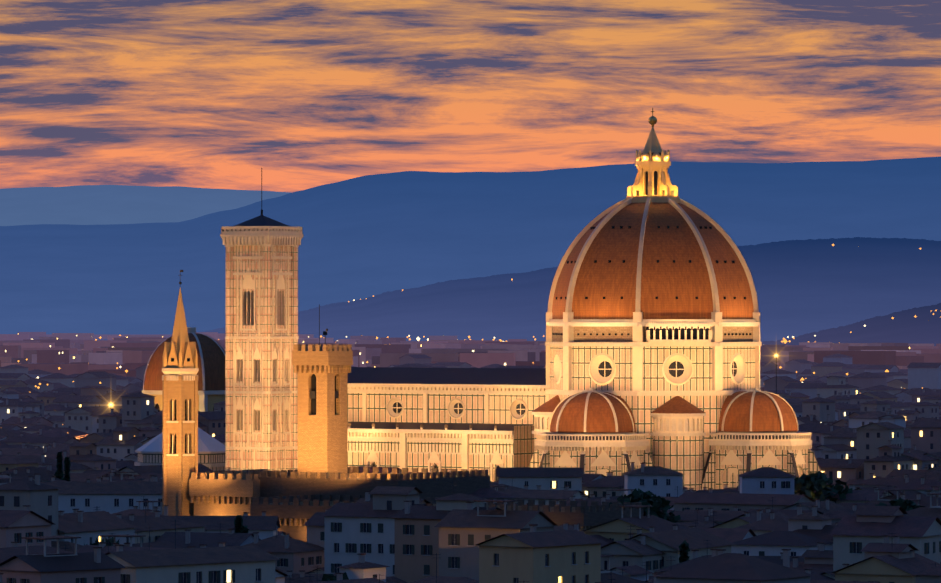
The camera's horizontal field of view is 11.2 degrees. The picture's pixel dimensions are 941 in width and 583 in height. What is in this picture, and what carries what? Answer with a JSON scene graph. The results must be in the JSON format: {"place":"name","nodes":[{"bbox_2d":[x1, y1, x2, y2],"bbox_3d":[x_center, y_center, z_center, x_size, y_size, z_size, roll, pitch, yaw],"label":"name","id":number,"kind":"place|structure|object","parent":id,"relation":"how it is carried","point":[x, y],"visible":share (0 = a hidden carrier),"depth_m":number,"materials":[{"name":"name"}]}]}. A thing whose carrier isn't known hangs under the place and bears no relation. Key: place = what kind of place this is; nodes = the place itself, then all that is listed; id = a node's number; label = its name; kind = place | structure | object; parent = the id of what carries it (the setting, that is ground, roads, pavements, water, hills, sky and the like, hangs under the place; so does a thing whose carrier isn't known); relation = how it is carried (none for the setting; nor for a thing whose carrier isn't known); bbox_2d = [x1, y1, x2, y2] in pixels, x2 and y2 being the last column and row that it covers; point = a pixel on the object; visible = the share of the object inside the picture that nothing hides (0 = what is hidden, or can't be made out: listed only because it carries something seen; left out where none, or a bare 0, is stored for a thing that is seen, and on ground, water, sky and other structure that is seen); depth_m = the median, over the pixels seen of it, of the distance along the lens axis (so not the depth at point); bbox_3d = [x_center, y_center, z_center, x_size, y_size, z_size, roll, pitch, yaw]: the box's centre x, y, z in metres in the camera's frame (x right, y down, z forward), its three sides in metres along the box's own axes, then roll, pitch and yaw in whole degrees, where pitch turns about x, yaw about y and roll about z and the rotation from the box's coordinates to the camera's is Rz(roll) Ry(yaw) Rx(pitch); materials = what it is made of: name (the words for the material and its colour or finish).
{"place":"outdoors","nodes":[
{"label":"outdoors","id":0,"kind":"place"},
{"bbox_2d":[46,334,171,339],"bbox_3d":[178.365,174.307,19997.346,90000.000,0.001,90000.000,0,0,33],"label":"ground","id":1,"kind":"structure","parent":0,"point":[103,336],"depth_m":17219.28,"materials":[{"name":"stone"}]},
{"bbox_2d":[54,451,65,480],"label":"cypress tree","id":2,"kind":"object","parent":1,"relation":"on","point":[59,473],"visible":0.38,"depth_m":1219.30,"materials":[{"name":"green plant"}]},
{"bbox_2d":[64,457,70,480],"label":"cypress tree","id":3,"kind":"object","parent":1,"relation":"on","point":[67,463],"visible":0.15,"depth_m":1225.32,"materials":[{"name":"green plant"}]},
{"bbox_2d":[84,537,119,545],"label":"pine tree","id":4,"kind":"object","parent":1,"relation":"on","point":[111,540],"visible":0.04,"depth_m":788.76,"materials":[{"name":"green plant"}]},
{"bbox_2d":[106,400,115,409],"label":"mast lamp","id":5,"kind":"object","parent":1,"relation":"on","point":[110,405],"visible":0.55,"depth_m":1560.00,"materials":[{"name":"metal"}]},
{"bbox_2d":[134,427,224,472],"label":"baptistery","id":6,"kind":"structure","parent":1,"relation":"on","point":[211,452],"depth_m":1373.51,"materials":[{"name":"stone"}]},
{"bbox_2d":[162,270,198,515],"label":"church spire tower","id":7,"kind":"structure","parent":1,"relation":"on","point":[180,369],"depth_m":1009.38,"materials":[{"name":"brown stone"}]},
{"bbox_2d":[142,327,224,411],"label":"chapel dome","id":8,"kind":"structure","parent":1,"relation":"on","point":[211,371],"depth_m":1674.47,"materials":[{"name":"tile"}]},
{"bbox_2d":[234,515,242,532],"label":"cypress tree","id":9,"kind":"object","parent":1,"relation":"on","point":[238,522],"visible":0.25,"depth_m":838.70,"materials":[{"name":"green plant"}]},
{"bbox_2d":[242,526,248,532],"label":"cypress tree","id":10,"kind":"object","parent":1,"relation":"on","point":[245,529],"visible":0.06,"depth_m":844.66,"materials":[{"name":"green plant"}]},
{"bbox_2d":[220,168,302,472],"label":"bell tower","id":11,"kind":"structure","parent":1,"relation":"on","point":[261,339],"depth_m":1324.04,"materials":[{"name":"stone"}]},
{"bbox_2d":[318,572,348,580],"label":"pine tree","id":12,"kind":"object","parent":1,"relation":"on","point":[329,577],"visible":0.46,"depth_m":698.03,"materials":[{"name":"green plant"}]},
{"bbox_2d":[189,467,642,541],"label":"crenellated palace","id":13,"kind":"structure","parent":1,"relation":"on","point":[293,502],"depth_m":992.03,"materials":[{"name":"brown stone"}]},
{"bbox_2d":[0,462,940,582],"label":"city houses","id":14,"kind":"structure","parent":1,"relation":"on","point":[384,534],"depth_m":756.12,"materials":[{"name":"paint"}]},
{"bbox_2d":[0,354,940,527],"bbox_3d":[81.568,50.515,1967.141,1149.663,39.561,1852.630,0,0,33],"label":"city houses","id":15,"kind":"structure","parent":1,"relation":"on","point":[876,436],"depth_m":1477.67,"materials":[{"name":"paint"}]},
{"bbox_2d":[0,332,940,377],"bbox_3d":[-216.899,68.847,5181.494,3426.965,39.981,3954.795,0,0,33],"label":"city suburbs","id":16,"kind":"object","parent":1,"relation":"on","point":[71,353],"visible":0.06,"depth_m":3451.47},
{"bbox_2d":[609,488,680,522],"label":"pine tree","id":17,"kind":"object","parent":1,"relation":"on","point":[658,504],"visible":0.44,"depth_m":1006.60,"materials":[{"name":"green plant"}]},
{"bbox_2d":[545,108,761,470],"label":"cathedral dome","id":18,"kind":"structure","parent":1,"relation":"on","point":[653,303],"depth_m":1277.48,"materials":[{"name":"orange tile"}]},
{"bbox_2d":[678,540,689,562],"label":"cypress tree","id":19,"kind":"object","parent":1,"relation":"on","point":[684,549],"visible":0.46,"depth_m":757.95,"materials":[{"name":"green plant"}]},
{"bbox_2d":[772,352,779,393],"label":"mast lamp","id":20,"kind":"object","parent":1,"relation":"on","point":[776,355],"visible":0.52,"depth_m":1477.90,"materials":[{"name":"metal"}]},
{"bbox_2d":[794,471,852,502],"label":"pine tree","id":21,"kind":"object","parent":1,"relation":"on","point":[810,484],"visible":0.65,"depth_m":1099.16,"materials":[{"name":"green plant"}]},
{"bbox_2d":[875,498,924,510],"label":"pine tree","id":22,"kind":"object","parent":1,"relation":"on","point":[906,505],"visible":0.04,"depth_m":976.80,"materials":[{"name":"green plant"}]},
{"bbox_2d":[0,185,291,225],"bbox_3d":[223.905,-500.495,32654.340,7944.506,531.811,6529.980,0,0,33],"label":"mountain","id":23,"kind":"structure","parent":0,"point":[97,204],"depth_m":33022.40,"materials":[{"name":"blue"}]},
{"bbox_2d":[292,305,352,478],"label":"crenellated tower","id":24,"kind":"structure","parent":0,"point":[322,409],"depth_m":998.03,"materials":[{"name":"stone"}]},
{"bbox_2d":[347,367,548,481],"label":"cathedral nave","id":25,"kind":"structure","parent":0,"point":[459,419],"depth_m":1316.43,"materials":[{"name":"beige stone"}]},
{"bbox_2d":[0,157,940,333],"bbox_3d":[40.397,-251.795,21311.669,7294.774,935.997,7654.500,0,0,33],"label":"mountain","id":26,"kind":"structure","parent":0,"point":[366,236],"depth_m":21702.13,"materials":[{"name":"blue"}]},
{"bbox_2d":[18,335,922,388],"bbox_3d":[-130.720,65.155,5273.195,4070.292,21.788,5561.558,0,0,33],"label":"street lights","id":27,"kind":"object","parent":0,"point":[785,341],"visible":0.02,"depth_m":6283.84,"materials":[{"name":"paint"}]},
{"bbox_2d":[0,0,940,191],"label":"sky","id":28,"kind":"structure","parent":0,"point":[212,94],"materials":[{"name":"orange"}]},
{"bbox_2d":[97,237,940,341],"bbox_3d":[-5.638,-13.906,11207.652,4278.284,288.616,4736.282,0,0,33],"label":"mountain","id":29,"kind":"structure","parent":0,"point":[803,287],"depth_m":11128.18,"materials":[{"name":"blue"}]},
{"bbox_2d":[348,244,936,335],"bbox_3d":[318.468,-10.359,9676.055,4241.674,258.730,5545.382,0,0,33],"label":"hill lights","id":30,"kind":"object","parent":29,"relation":"on","point":[915,316],"visible":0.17,"depth_m":6294.56,"materials":[{"name":"paint"}]},
{"bbox_2d":[528,387,820,490],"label":"cathedral apses","id":31,"kind":"structure","parent":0,"point":[591,431],"depth_m":1266.85,"materials":[{"name":"beige stone"}]},
{"bbox_2d":[762,303,940,345],"bbox_3d":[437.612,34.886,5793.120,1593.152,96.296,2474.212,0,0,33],"label":"hill","id":32,"kind":"structure","parent":0,"point":[908,327],"depth_m":6194.86,"materials":[{"name":"blue"}]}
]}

